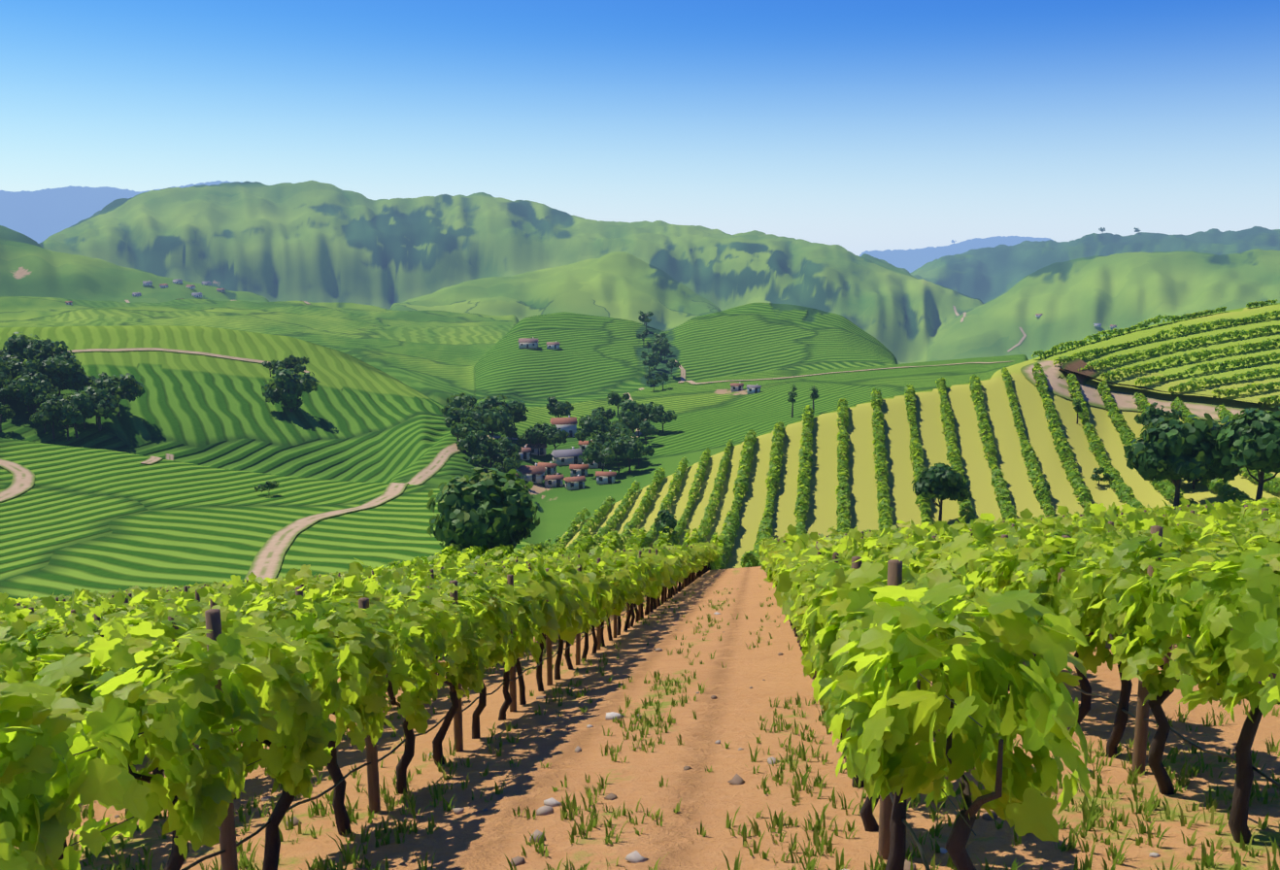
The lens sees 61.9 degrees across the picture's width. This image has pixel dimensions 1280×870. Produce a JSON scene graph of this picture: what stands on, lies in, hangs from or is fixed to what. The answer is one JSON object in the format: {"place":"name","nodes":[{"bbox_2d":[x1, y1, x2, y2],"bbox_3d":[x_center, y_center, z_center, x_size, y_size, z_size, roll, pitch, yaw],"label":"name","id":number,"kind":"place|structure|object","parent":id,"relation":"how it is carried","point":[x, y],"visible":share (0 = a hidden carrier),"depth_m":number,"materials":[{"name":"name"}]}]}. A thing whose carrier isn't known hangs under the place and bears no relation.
{"place":"outdoors","nodes":[
{"label":"outdoors","id":0,"kind":"place"},
{"bbox_2d":[0,298,1244,580],"bbox_3d":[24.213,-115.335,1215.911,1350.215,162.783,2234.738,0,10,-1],"label":"dirt roads","id":1,"kind":"structure","parent":0,"point":[268,558],"depth_m":147.33,"materials":[{"name":"beige soil"}]},
{"bbox_2d":[0,180,1279,869],"bbox_3d":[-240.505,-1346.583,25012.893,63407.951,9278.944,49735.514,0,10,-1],"label":"hilly terrain","id":2,"kind":"structure","parent":0,"point":[408,320],"depth_m":275.51,"materials":[{"name":"green plant"}]},
{"bbox_2d":[66,280,1116,490],"bbox_3d":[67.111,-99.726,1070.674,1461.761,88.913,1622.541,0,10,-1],"label":"house walls","id":3,"kind":"structure","parent":2,"relation":"on","point":[557,460],"depth_m":300.80,"materials":[{"name":"beige paint"}]},
{"bbox_2d":[65,279,1116,482],"bbox_3d":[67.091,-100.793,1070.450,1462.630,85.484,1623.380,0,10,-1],"label":"houses","id":4,"kind":"structure","parent":3,"relation":"on","point":[539,469],"depth_m":301.18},
{"bbox_2d":[67,281,1115,488],"bbox_3d":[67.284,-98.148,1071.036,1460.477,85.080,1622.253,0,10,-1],"label":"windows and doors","id":5,"kind":"structure","parent":3,"relation":"in","point":[575,462],"depth_m":295.47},
{"bbox_2d":[85,611,1160,869],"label":"field stones","id":6,"kind":"object","parent":2,"relation":"on","point":[550,804],"visible":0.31,"depth_m":10.00,"materials":[{"name":"grey stone"}]},
{"bbox_2d":[13,555,1262,869],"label":"grapevine trunks","id":7,"kind":"object","parent":2,"relation":"on","point":[956,843],"visible":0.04,"depth_m":8.59,"materials":[{"name":"brown plant"}]},
{"bbox_2d":[0,497,1279,869],"bbox_3d":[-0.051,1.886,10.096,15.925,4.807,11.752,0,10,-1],"label":"vine leaves","id":8,"kind":"object","parent":7,"relation":"attached to","point":[66,692],"visible":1,"depth_m":6.73,"materials":[{"name":"green plant"}]},
{"bbox_2d":[0,229,1278,521],"bbox_3d":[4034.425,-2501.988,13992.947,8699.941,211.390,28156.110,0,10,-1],"label":"tree trunks","id":9,"kind":"object","parent":2,"relation":"on","point":[1261,480],"visible":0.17,"depth_m":261.58,"materials":[{"name":"brown plant"}]},
{"bbox_2d":[0,227,1228,495],"bbox_3d":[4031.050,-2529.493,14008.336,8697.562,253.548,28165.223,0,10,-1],"label":"trees","id":10,"kind":"object","parent":9,"relation":"on","point":[78,381],"visible":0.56,"depth_m":319.97,"materials":[{"name":"green plant"}]},
{"bbox_2d":[0,332,1279,551],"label":"trees","id":11,"kind":"object","parent":2,"relation":"on","point":[489,509],"visible":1,"depth_m":130.77,"materials":[{"name":"green plant"}]},
{"bbox_2d":[7,497,1279,610],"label":"vine leaves","id":12,"kind":"object","parent":2,"relation":"on","point":[680,563],"visible":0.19,"depth_m":58.69,"materials":[{"name":"green plant"}]},
{"bbox_2d":[13,501,1275,869],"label":"trellis posts","id":13,"kind":"object","parent":2,"relation":"on","point":[227,839],"visible":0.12,"depth_m":9.96,"materials":[{"name":"brown wood"}]},
{"bbox_2d":[63,600,1279,869],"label":"irrigation hose","id":14,"kind":"object","parent":13,"relation":"attached to","point":[904,822],"depth_m":7.99,"materials":[{"name":"black"}]},
{"bbox_2d":[15,586,1279,869],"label":"grass tufts","id":15,"kind":"object","parent":2,"relation":"on","point":[1092,814],"visible":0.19,"depth_m":9.22,"materials":[{"name":"green plant"}]},
{"bbox_2d":[539,299,1279,570],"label":"vine rows","id":16,"kind":"object","parent":2,"relation":"on","point":[750,558],"visible":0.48,"depth_m":124.95,"materials":[{"name":"green plant"}]},
{"bbox_2d":[0,0,1279,256],"label":"sky","id":17,"kind":"structure","parent":0,"point":[858,126],"materials":[{"name":"blue"}]},
{"bbox_2d":[1059,358,1279,404],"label":"road bank","id":18,"kind":"structure","parent":0,"point":[1083,377],"depth_m":145.81,"materials":[{"name":"brown soil"}]}
]}

